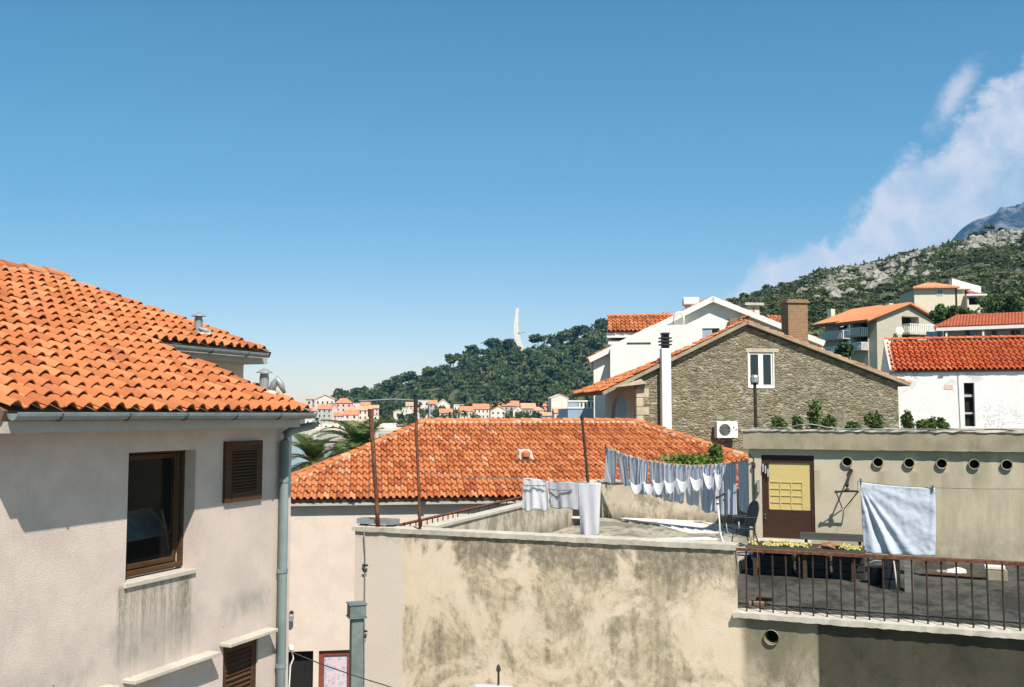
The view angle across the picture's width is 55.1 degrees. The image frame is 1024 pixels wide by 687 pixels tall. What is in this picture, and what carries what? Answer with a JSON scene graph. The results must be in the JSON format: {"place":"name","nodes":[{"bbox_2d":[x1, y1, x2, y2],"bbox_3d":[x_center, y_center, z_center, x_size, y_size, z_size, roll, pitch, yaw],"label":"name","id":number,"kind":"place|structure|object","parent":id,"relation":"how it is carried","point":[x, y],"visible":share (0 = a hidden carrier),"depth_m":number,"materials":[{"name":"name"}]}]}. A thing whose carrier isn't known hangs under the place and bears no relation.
{"place":"outdoors","nodes":[
{"label":"outdoors","id":0,"kind":"place"},
{"bbox_2d":[291,431,392,470],"bbox_3d":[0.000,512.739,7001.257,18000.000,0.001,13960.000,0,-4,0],"label":"sea","id":1,"kind":"structure","parent":0,"point":[296,450],"depth_m":368.33,"materials":[{"name":"grey liquid"}]},
{"bbox_2d":[300,332,607,426],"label":"hill","id":2,"kind":"structure","parent":0,"point":[451,392],"depth_m":741.03,"materials":[{"name":"plant"}]},
{"bbox_2d":[317,404,332,423],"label":"house","id":3,"kind":"structure","parent":2,"relation":"on","point":[324,411],"depth_m":588.55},
{"bbox_2d":[315,395,337,406],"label":"house","id":4,"kind":"structure","parent":2,"relation":"on","point":[325,399],"depth_m":638.99,"materials":[{"name":"paint"}]},
{"bbox_2d":[335,398,351,411],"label":"house","id":5,"kind":"structure","parent":2,"relation":"on","point":[342,404],"depth_m":623.89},
{"bbox_2d":[343,410,358,422],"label":"house","id":6,"kind":"structure","parent":2,"relation":"on","point":[353,415],"depth_m":576.62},
{"bbox_2d":[350,385,368,396],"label":"pine tree","id":7,"kind":"object","parent":2,"relation":"on","point":[363,390],"visible":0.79,"depth_m":735.96,"materials":[{"name":"green plant"}]},
{"bbox_2d":[357,406,372,424],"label":"house","id":8,"kind":"structure","parent":2,"relation":"on","point":[363,413],"depth_m":598.42,"materials":[{"name":"paint"}]},
{"bbox_2d":[382,379,396,394],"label":"pine tree","id":9,"kind":"object","parent":2,"relation":"on","point":[390,384],"visible":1,"depth_m":757.09,"materials":[{"name":"green plant"}]},
{"bbox_2d":[399,371,418,381],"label":"pine tree","id":10,"kind":"object","parent":2,"relation":"on","point":[407,376],"visible":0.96,"depth_m":776.98,"materials":[{"name":"green plant"}]},
{"bbox_2d":[421,366,441,376],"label":"pine tree","id":11,"kind":"object","parent":2,"relation":"on","point":[428,371],"visible":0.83,"depth_m":796.43,"materials":[{"name":"green plant"}]},
{"bbox_2d":[444,353,461,365],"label":"pine tree","id":12,"kind":"object","parent":2,"relation":"on","point":[450,358],"visible":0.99,"depth_m":807.74,"materials":[{"name":"green plant"}]},
{"bbox_2d":[330,320,607,417],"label":"pine wood","id":13,"kind":"object","parent":2,"relation":"on","point":[513,383],"visible":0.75,"depth_m":716.57,"materials":[{"name":"plant"}]},
{"bbox_2d":[472,404,489,418],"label":"house","id":14,"kind":"structure","parent":2,"relation":"on","point":[481,409],"depth_m":608.77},
{"bbox_2d":[379,336,603,424],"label":"hill scrub","id":15,"kind":"object","parent":2,"relation":"on","point":[429,386],"visible":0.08,"depth_m":757.56,"materials":[{"name":"plant"}]},
{"bbox_2d":[481,338,503,347],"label":"pine tree","id":16,"kind":"object","parent":2,"relation":"on","point":[489,343],"visible":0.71,"depth_m":822.95,"materials":[{"name":"green plant"}]},
{"bbox_2d":[490,406,507,417],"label":"house","id":17,"kind":"structure","parent":2,"relation":"on","point":[497,412],"depth_m":598.62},
{"bbox_2d":[514,308,524,350],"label":"monument","id":18,"kind":"object","parent":2,"relation":"on","point":[517,337],"visible":0.86,"depth_m":844.85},
{"bbox_2d":[528,334,546,342],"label":"pine tree","id":19,"kind":"object","parent":2,"relation":"on","point":[536,338],"visible":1,"depth_m":828.35,"materials":[{"name":"green plant"}]},
{"bbox_2d":[547,394,568,411],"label":"house","id":20,"kind":"structure","parent":2,"relation":"on","point":[558,401],"depth_m":609.16,"materials":[{"name":"paint"}]},
{"bbox_2d":[0,0,1023,408],"label":"sky","id":21,"kind":"structure","parent":0,"point":[359,193],"materials":[{"name":"blue"}]},
{"bbox_2d":[558,400,593,417],"bbox_3d":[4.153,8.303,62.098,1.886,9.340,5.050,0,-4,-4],"label":"house","id":22,"kind":"structure","parent":0,"point":[573,409],"depth_m":59.92,"materials":[{"name":"white paint"}]},
{"bbox_2d":[572,299,911,453],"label":"house","id":23,"kind":"structure","parent":0,"point":[698,388],"depth_m":39.27,"materials":[{"name":"stone"}]},
{"bbox_2d":[615,395,628,417],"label":"arched window","id":24,"kind":"structure","parent":23,"relation":"in","point":[621,409],"depth_m":41.31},
{"bbox_2d":[714,421,737,438],"bbox_3d":[8.391,3.410,38.625,0.853,0.690,0.495,1,-4,-8],"label":"air conditioner","id":25,"kind":"object","parent":23,"relation":"attached to","point":[725,429],"visible":1,"depth_m":38.40,"materials":[{"name":"white paint"}]},
{"bbox_2d":[748,353,774,387],"bbox_3d":[9.954,1.080,39.313,1.106,1.422,0.120,1,-4,-8],"label":"window","id":26,"kind":"structure","parent":23,"relation":"in","point":[763,365],"depth_m":39.33,"materials":[{"name":"white paint"}]},
{"bbox_2d":[817,542,840,549],"bbox_3d":[5.935,3.811,18.454,0.426,0.184,0.284,0,-4,0],"label":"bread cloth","id":27,"kind":"object","parent":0,"point":[830,545],"visible":0.99,"depth_m":18.38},
{"bbox_2d":[748,242,1023,348],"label":"hill","id":28,"kind":"structure","parent":0,"point":[968,266],"depth_m":245.25,"materials":[{"name":"plant"}]},
{"bbox_2d":[834,342,854,357],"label":"bush","id":29,"kind":"object","parent":28,"relation":"on","point":[844,349],"visible":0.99,"depth_m":99.78,"materials":[{"name":"green plant"}]},
{"bbox_2d":[811,305,882,359],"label":"house","id":30,"kind":"structure","parent":28,"relation":"on","point":[833,334],"depth_m":128.78,"materials":[{"name":"concrete"}]},
{"bbox_2d":[725,232,1023,346],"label":"hillside scrub","id":31,"kind":"object","parent":28,"relation":"on","point":[997,258],"visible":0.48,"depth_m":267.51,"materials":[{"name":"plant"}]},
{"bbox_2d":[835,302,937,369],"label":"house","id":32,"kind":"structure","parent":28,"relation":"on","point":[871,329],"depth_m":116.73,"materials":[{"name":"paint"}]},
{"bbox_2d":[796,228,1023,299],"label":"rocks","id":33,"kind":"object","parent":28,"relation":"on","point":[974,241],"visible":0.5,"depth_m":345.40,"materials":[{"name":"stone"}]},
{"bbox_2d":[897,283,959,311],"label":"house","id":34,"kind":"structure","parent":28,"relation":"on","point":[928,297],"depth_m":160.66,"materials":[{"name":"white paint"}]},
{"bbox_2d":[929,303,949,323],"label":"bush","id":35,"kind":"object","parent":28,"relation":"on","point":[938,314],"visible":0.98,"depth_m":105.11,"materials":[{"name":"green plant"}]},
{"bbox_2d":[944,305,961,318],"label":"bush","id":36,"kind":"object","parent":28,"relation":"on","point":[953,310],"visible":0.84,"depth_m":104.95,"materials":[{"name":"green plant"}]},
{"bbox_2d":[949,279,986,312],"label":"house","id":37,"kind":"structure","parent":28,"relation":"on","point":[968,294],"depth_m":161.20,"materials":[{"name":"white paint"}]},
{"bbox_2d":[926,312,1023,339],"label":"house","id":38,"kind":"structure","parent":28,"relation":"on","point":[976,324],"depth_m":73.78,"materials":[{"name":"white paint"}]},
{"bbox_2d":[975,294,1005,312],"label":"bush","id":39,"kind":"object","parent":28,"relation":"on","point":[989,304],"visible":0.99,"depth_m":129.77,"materials":[{"name":"green plant"}]},
{"bbox_2d":[993,292,1023,312],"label":"bush","id":40,"kind":"object","parent":28,"relation":"on","point":[1011,304],"visible":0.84,"depth_m":130.24,"materials":[{"name":"green plant"}]},
{"bbox_2d":[881,335,1023,428],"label":"house","id":41,"kind":"structure","parent":0,"point":[960,382],"depth_m":44.52,"materials":[{"name":"paint"}]},
{"bbox_2d":[964,383,973,425],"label":"window","id":42,"kind":"structure","parent":41,"relation":"in","point":[968,387],"depth_m":44.40,"materials":[{"name":"glass"}]},
{"bbox_2d":[950,202,1023,241],"bbox_3d":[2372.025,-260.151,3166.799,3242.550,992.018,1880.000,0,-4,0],"label":"mountain","id":43,"kind":"structure","parent":0,"point":[1009,218],"depth_m":3419.44,"materials":[{"name":"stone"}]},
{"bbox_3d":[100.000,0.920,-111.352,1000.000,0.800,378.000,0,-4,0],"label":"ground","id":44,"kind":"structure","parent":0,"visible":0},
{"bbox_2d":[0,260,319,686],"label":"house","id":45,"kind":"structure","parent":44,"relation":"on","point":[115,408],"depth_m":11.23,"materials":[{"name":"white paint"}]},
{"bbox_2d":[126,507,169,555],"bbox_3d":[-4.524,2.582,11.291,0.381,1.284,1.641,-2,-5,26],"label":"chair","id":46,"kind":"object","parent":45,"relation":"in","point":[145,523],"visible":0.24,"depth_m":11.70,"materials":[{"name":"metal"}]},
{"bbox_2d":[125,450,184,576],"bbox_3d":[-4.117,1.881,11.093,0.115,1.372,1.115,-2,-4,22],"label":"window","id":47,"kind":"structure","parent":45,"relation":"in","point":[163,454],"depth_m":11.51,"materials":[{"name":"brown wood"}]},
{"bbox_2d":[291,433,349,472],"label":"date palm","id":48,"kind":"object","parent":44,"relation":"on","point":[311,448],"visible":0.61,"depth_m":49.39,"materials":[{"name":"green plant"}]},
{"bbox_2d":[310,419,401,460],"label":"date palm","id":49,"kind":"object","parent":44,"relation":"on","point":[357,435],"visible":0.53,"depth_m":51.12,"materials":[{"name":"green plant"}]},
{"bbox_2d":[346,600,367,686],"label":"sheet metal flue","id":50,"kind":"object","parent":44,"relation":"on","point":[356,613],"visible":1,"depth_m":14.83,"materials":[{"name":"metal"}]},
{"bbox_2d":[469,664,512,686],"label":"parasol","id":51,"kind":"object","parent":44,"relation":"on","point":[498,668],"visible":1,"depth_m":13.84,"materials":[{"name":"white fabric"}]},
{"bbox_2d":[288,417,747,686],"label":"house","id":52,"kind":"structure","parent":44,"relation":"on","point":[332,499],"depth_m":29.29,"materials":[{"name":"ceramic"}]},
{"bbox_2d":[288,651,312,686],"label":"doorway","id":53,"kind":"structure","parent":52,"relation":"in","point":[301,675],"depth_m":27.97,"materials":[{"name":"black"}]},
{"bbox_2d":[319,650,348,686],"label":"window","id":54,"kind":"structure","parent":52,"relation":"in","point":[338,659],"depth_m":27.99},
{"bbox_2d":[606,311,673,346],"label":"house","id":55,"kind":"structure","parent":44,"relation":"on","point":[622,326],"depth_m":54.98,"materials":[{"name":"ceramic"}]},
{"bbox_2d":[351,479,1023,686],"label":"house","id":56,"kind":"structure","parent":44,"relation":"on","point":[643,590],"depth_m":16.56,"materials":[{"name":"paint"}]},
{"bbox_2d":[368,409,379,526],"bbox_3d":[-2.563,2.306,18.232,0.248,2.183,0.110,0,-4,0],"label":"rusty post","id":57,"kind":"object","parent":56,"relation":"on","point":[373,454],"visible":1,"depth_m":18.21,"materials":[{"name":"metal"}]},
{"bbox_2d":[357,517,399,526],"bbox_3d":[-2.500,3.332,18.350,0.760,0.127,0.270,-2,-4,22],"label":"planter trough","id":58,"kind":"object","parent":56,"relation":"on","point":[388,522],"visible":0.98,"depth_m":18.27,"materials":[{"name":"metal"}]},
{"bbox_2d":[359,397,420,528],"bbox_3d":[-2.269,2.183,18.086,1.354,2.379,0.097,-2,-5,24],"label":"rusty post","id":59,"kind":"object","parent":56,"relation":"on","point":[415,399],"visible":1,"depth_m":17.85,"materials":[{"name":"metal"}]},
{"bbox_2d":[396,490,548,526],"bbox_3d":[-0.281,4.194,23.088,0.056,1.044,10.150,-2,-4,22],"label":"railing","id":60,"kind":"object","parent":56,"relation":"on","point":[450,513],"visible":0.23,"depth_m":20.74,"materials":[{"name":"metal"}]},
{"bbox_2d":[580,416,588,481],"bbox_3d":[1.345,2.346,17.680,0.070,2.074,0.484,1,-4,-18],"label":"dark post","id":61,"kind":"object","parent":56,"relation":"on","point":[584,448],"visible":0.62,"depth_m":17.78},
{"bbox_2d":[421,472,598,491],"bbox_3d":[-0.104,2.510,17.799,3.621,0.294,0.071,-2,-4,22],"label":"clothesline","id":62,"kind":"object","parent":61,"relation":"attached to","point":[526,485],"visible":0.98,"depth_m":17.56,"materials":[{"name":"fabric"}]},
{"bbox_2d":[522,478,548,511],"bbox_3d":[0.415,2.721,17.605,0.542,0.606,0.095,-2,-4,24],"label":"hanging towel","id":63,"kind":"object","parent":62,"relation":"hanging from","point":[534,497],"visible":1,"depth_m":17.59,"materials":[{"name":"white fabric"}]},
{"bbox_2d":[549,481,578,509],"bbox_3d":[0.906,2.696,17.405,0.542,0.500,0.096,-2,-4,20],"label":"hanging towel","id":64,"kind":"object","parent":62,"relation":"hanging from","point":[560,499],"visible":1,"depth_m":17.39,"materials":[{"name":"grey fabric"}]},
{"bbox_2d":[578,482,600,534],"bbox_3d":[1.351,2.907,17.201,0.426,0.957,0.085,-2,-5,31],"label":"hanging towel","id":65,"kind":"object","parent":62,"relation":"hanging from","point":[589,502],"visible":0.98,"depth_m":17.19,"materials":[{"name":"white fabric"}]},
{"bbox_2d":[657,453,700,464],"bbox_3d":[4.638,3.777,27.069,1.177,1.550,1.017,-3,-5,37],"label":"creeper","id":66,"kind":"object","parent":56,"relation":"on","point":[681,458],"visible":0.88,"depth_m":26.95,"materials":[{"name":"green plant"}]},
{"bbox_2d":[686,452,724,465],"bbox_3d":[5.291,3.764,26.970,1.049,1.562,1.256,2,-5,-31],"label":"creeper","id":67,"kind":"object","parent":56,"relation":"on","point":[704,459],"visible":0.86,"depth_m":26.80,"materials":[{"name":"green plant"}]},
{"bbox_2d":[707,442,723,463],"bbox_3d":[5.584,3.622,26.997,0.436,1.849,0.560,1,-4,-20],"label":"creeper","id":68,"kind":"object","parent":56,"relation":"on","point":[715,450],"visible":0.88,"depth_m":26.91,"materials":[{"name":"green plant"}]},
{"bbox_2d":[715,492,726,541],"bbox_3d":[4.349,3.697,20.294,0.301,1.256,0.358,0,-4,0],"label":"metal stand","id":69,"kind":"object","parent":56,"relation":"on","point":[720,536],"visible":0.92,"depth_m":20.25,"materials":[{"name":"white paint"}]},
{"bbox_2d":[721,500,758,541],"bbox_3d":[4.947,3.896,21.222,0.736,0.998,0.491,1,-4,-14],"label":"chair","id":70,"kind":"object","parent":56,"relation":"on","point":[751,515],"visible":0.93,"depth_m":21.25,"materials":[{"name":"black plastic"}]},
{"bbox_2d":[761,553,793,574],"bbox_3d":[5.231,4.329,19.331,0.582,0.329,0.450,-2,-4,22],"label":"crate","id":71,"kind":"object","parent":56,"relation":"on","point":[778,563],"visible":0.98,"depth_m":19.16,"materials":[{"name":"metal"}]},
{"bbox_2d":[745,541,865,581],"bbox_3d":[5.644,4.169,18.824,2.174,0.582,0.860,-2,-4,22],"label":"table","id":72,"kind":"object","parent":56,"relation":"on","point":[813,547],"visible":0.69,"depth_m":18.51,"materials":[{"name":"brown wood"}]},
{"bbox_2d":[762,540,811,547],"bbox_3d":[5.273,3.846,18.859,0.909,0.099,0.517,-2,-4,21],"label":"fruit heap","id":73,"kind":"object","parent":72,"relation":"on","point":[772,543],"visible":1,"depth_m":18.76,"materials":[{"name":"food"}]},
{"bbox_2d":[795,554,830,576],"bbox_3d":[5.834,4.287,19.036,0.611,0.370,0.450,-2,-4,22],"label":"crate","id":74,"kind":"object","parent":56,"relation":"on","point":[819,566],"visible":0.77,"depth_m":18.84,"materials":[{"name":"black plastic"}]},
{"bbox_2d":[800,532,862,545],"bbox_3d":[6.694,4.281,20.483,1.358,0.598,0.510,-2,-4,22],"label":"bench","id":75,"kind":"object","parent":56,"relation":"on","point":[807,536],"visible":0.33,"depth_m":20.66,"materials":[{"name":"grey wood"}]},
{"bbox_2d":[832,556,864,579],"bbox_3d":[6.428,4.250,18.744,0.571,0.401,0.450,-2,-4,22],"label":"crate","id":76,"kind":"object","parent":56,"relation":"on","point":[846,570],"visible":0.86,"depth_m":18.55,"materials":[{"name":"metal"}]},
{"bbox_2d":[869,560,881,584],"bbox_3d":[6.705,4.189,18.015,0.360,0.426,0.354,0,-4,0],"label":"bucket","id":77,"kind":"object","parent":56,"relation":"on","point":[875,571],"visible":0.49,"depth_m":17.90,"materials":[{"name":"black plastic"}]},
{"bbox_2d":[736,548,1023,630],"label":"railing","id":78,"kind":"object","parent":56,"relation":"on","point":[882,557],"visible":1,"depth_m":14.83,"materials":[{"name":"metal"}]},
{"bbox_2d":[741,427,1023,560],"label":"roof cabin","id":79,"kind":"object","parent":56,"relation":"on","point":[798,478],"visible":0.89,"depth_m":21.76,"materials":[{"name":"paint"}]},
{"bbox_2d":[605,445,747,487],"bbox_3d":[4.046,3.228,24.963,0.116,1.186,4.886,3,-5,-38],"label":"clothesline","id":80,"kind":"object","parent":79,"relation":"attached to","point":[693,465],"visible":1,"depth_m":25.42,"materials":[{"name":"white fabric"}]},
{"bbox_2d":[604,447,616,484],"bbox_3d":[2.683,3.331,26.671,0.057,1.015,0.479,4,-6,-42],"label":"hanging sheet","id":81,"kind":"object","parent":80,"relation":"hanging from","point":[611,456],"visible":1,"depth_m":26.65,"materials":[{"name":"blue fabric"}]},
{"bbox_2d":[617,452,628,486],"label":"hanging sheet","id":82,"kind":"object","parent":80,"relation":"hanging from","point":[623,465],"visible":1,"depth_m":26.30,"materials":[{"name":"blue fabric"}]},
{"bbox_2d":[627,456,638,484],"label":"hanging sheet","id":83,"kind":"object","parent":80,"relation":"hanging from","point":[634,464],"visible":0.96,"depth_m":25.99,"materials":[{"name":"blue fabric"}]},
{"bbox_2d":[637,459,648,494],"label":"hanging sheet","id":84,"kind":"object","parent":80,"relation":"hanging from","point":[642,489],"visible":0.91,"depth_m":25.74,"materials":[{"name":"blue fabric"}]},
{"bbox_2d":[649,461,661,498],"bbox_3d":[3.722,3.523,25.382,0.057,0.948,0.436,3,-5,-36],"label":"hanging sheet","id":85,"kind":"object","parent":80,"relation":"hanging from","point":[657,477],"visible":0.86,"depth_m":25.40,"materials":[{"name":"blue fabric"}]},
{"bbox_2d":[653,478,665,499],"bbox_3d":[3.687,3.716,25.074,0.261,0.575,0.500,3,-5,-39],"label":"white swag","id":86,"kind":"object","parent":80,"relation":"hanging from","point":[658,488],"visible":1,"depth_m":25.03,"materials":[{"name":"fabric"}]},
{"bbox_2d":[661,463,672,501],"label":"hanging sheet","id":87,"kind":"object","parent":80,"relation":"hanging from","point":[667,472],"visible":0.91,"depth_m":25.05,"materials":[{"name":"blue fabric"}]},
{"bbox_2d":[673,464,684,503],"bbox_3d":[4.210,3.548,24.762,0.057,0.978,0.406,4,-5,-41],"label":"hanging sheet","id":88,"kind":"object","parent":80,"relation":"hanging from","point":[678,496],"visible":0.88,"depth_m":24.77,"materials":[{"name":"blue fabric"}]},
{"bbox_2d":[685,465,699,505],"bbox_3d":[4.489,3.530,24.422,0.054,1.010,0.474,3,-5,-35],"label":"hanging sheet","id":89,"kind":"object","parent":80,"relation":"hanging from","point":[692,496],"visible":0.93,"depth_m":24.45,"materials":[{"name":"blue fabric"}]},
{"bbox_2d":[700,465,716,512],"bbox_3d":[4.815,3.550,24.033,0.116,1.193,0.536,3,-5,-36],"label":"hanging sheet","id":90,"kind":"object","parent":80,"relation":"hanging from","point":[708,501],"visible":0.87,"depth_m":24.04,"materials":[{"name":"blue fabric"}]},
{"bbox_2d":[717,462,736,516],"bbox_3d":[5.169,3.497,23.596,0.115,1.316,0.592,4,-5,-41],"label":"hanging sheet","id":91,"kind":"object","parent":80,"relation":"hanging from","point":[728,485],"visible":0.93,"depth_m":23.54,"materials":[{"name":"blue fabric"}]},
{"bbox_2d":[738,460,748,513],"bbox_3d":[5.480,3.386,23.207,0.062,1.303,0.341,4,-5,-41],"label":"hanging sheet","id":92,"kind":"object","parent":80,"relation":"hanging from","point":[743,473],"visible":0.95,"depth_m":23.20,"materials":[{"name":"blue fabric"}]},
{"bbox_2d":[750,368,758,427],"bbox_3d":[5.832,1.336,23.565,0.220,1.476,0.209,0,-4,0],"label":"roof pole","id":93,"kind":"object","parent":79,"relation":"on","point":[754,379],"visible":0.98,"depth_m":23.52,"materials":[{"name":"metal"}]},
{"bbox_2d":[770,415,788,429],"bbox_3d":[6.549,2.125,24.101,0.486,0.719,0.452,0,-4,0],"label":"shrub","id":94,"kind":"object","parent":79,"relation":"on","point":[779,421],"visible":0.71,"depth_m":24.03,"materials":[{"name":"green plant"}]},
{"bbox_2d":[761,455,815,538],"bbox_3d":[6.355,3.527,22.602,1.177,1.904,0.145,-2,-4,22],"label":"door","id":95,"kind":"structure","parent":79,"relation":"in","point":[788,486],"depth_m":22.63,"materials":[{"name":"brown wood"}]},
{"bbox_2d":[806,394,824,429],"bbox_3d":[7.415,1.864,24.121,0.462,1.242,0.505,0,-4,0],"label":"shrub","id":96,"kind":"object","parent":79,"relation":"on","point":[813,414],"visible":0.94,"depth_m":24.06,"materials":[{"name":"green plant"}]},
{"bbox_2d":[821,414,837,429],"bbox_3d":[7.774,2.095,24.112,0.445,0.779,0.412,0,-4,0],"label":"shrub","id":97,"kind":"object","parent":79,"relation":"on","point":[830,420],"visible":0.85,"depth_m":24.06,"materials":[{"name":"green plant"}]},
{"bbox_2d":[834,468,858,508],"bbox_3d":[7.447,3.252,21.882,0.518,0.912,0.506,-1,-4,17],"label":"wall bracket","id":98,"kind":"object","parent":79,"relation":"attached to","point":[850,470],"depth_m":21.75,"materials":[{"name":"metal"}]},
{"bbox_2d":[748,424,983,429],"bbox_3d":[7.870,1.876,22.141,5.023,0.133,0.259,-2,-4,22],"label":"cable","id":99,"kind":"object","parent":79,"relation":"on","point":[866,428],"visible":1,"depth_m":22.04,"materials":[{"name":"metal"}]},
{"bbox_2d":[863,410,885,429],"bbox_3d":[8.901,2.060,24.134,0.555,0.853,0.543,0,-4,0],"label":"shrub","id":100,"kind":"object","parent":79,"relation":"on","point":[874,421],"visible":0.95,"depth_m":24.04,"materials":[{"name":"green plant"}]},
{"bbox_2d":[772,427,1023,430],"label":"cable","id":101,"kind":"object","parent":79,"relation":"on","point":[889,429],"visible":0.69,"depth_m":22.16,"materials":[{"name":"metal"}]},
{"bbox_2d":[900,409,916,428],"bbox_3d":[9.711,2.046,24.115,0.381,0.877,0.351,3,-5,-39],"label":"shrub","id":102,"kind":"object","parent":79,"relation":"on","point":[906,420],"visible":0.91,"depth_m":24.05,"materials":[{"name":"green plant"}]},
{"bbox_2d":[857,479,970,490],"bbox_3d":[7.841,2.897,19.594,2.112,0.443,4.465,2,-5,-27],"label":"clothesline","id":103,"kind":"object","parent":79,"relation":"attached to","point":[861,481],"visible":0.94,"depth_m":18.98,"materials":[{"name":"metal"}]},
{"bbox_2d":[860,483,935,555],"bbox_3d":[7.464,3.392,18.992,1.354,1.372,0.124,-2,-4,24],"label":"hanging sheet","id":104,"kind":"object","parent":103,"relation":"hanging from","point":[897,520],"visible":0.99,"depth_m":18.99,"materials":[{"name":"white fabric"}]},
{"bbox_2d":[884,559,900,589],"bbox_3d":[6.811,4.100,17.600,0.264,0.537,0.400,-2,-4,22],"label":"crate","id":105,"kind":"object","parent":56,"relation":"on","point":[889,579],"visible":0.72,"depth_m":17.43,"materials":[{"name":"black plastic"}]},
{"bbox_2d":[904,561,913,592],"bbox_3d":[6.983,4.099,17.276,0.150,0.500,0.330,-2,-4,22],"label":"plank","id":106,"kind":"object","parent":56,"relation":"on","point":[907,570],"visible":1,"depth_m":17.27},
{"bbox_2d":[921,571,981,579],"bbox_3d":[8.342,4.402,18.662,1.067,0.100,0.090,-2,-5,27],"label":"timber","id":107,"kind":"object","parent":56,"relation":"on","point":[952,575],"visible":1,"depth_m":18.63,"materials":[{"name":"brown wood"}]},
{"bbox_2d":[988,569,1007,581],"bbox_3d":[9.069,4.329,18.380,0.350,0.200,0.200,-2,-4,22],"label":"concrete block","id":108,"kind":"object","parent":56,"relation":"on","point":[994,575],"depth_m":18.29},
{"bbox_2d":[587,296,824,417],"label":"house","id":109,"kind":"structure","parent":44,"relation":"on","point":[695,319],"depth_m":45.59,"materials":[{"name":"white paint"}]},
{"bbox_2d":[738,302,763,314],"bbox_3d":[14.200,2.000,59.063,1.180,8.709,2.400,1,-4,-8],"label":"roof hut","id":110,"kind":"object","parent":109,"relation":"on","point":[752,306],"visible":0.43,"depth_m":58.36,"materials":[{"name":"paint"}]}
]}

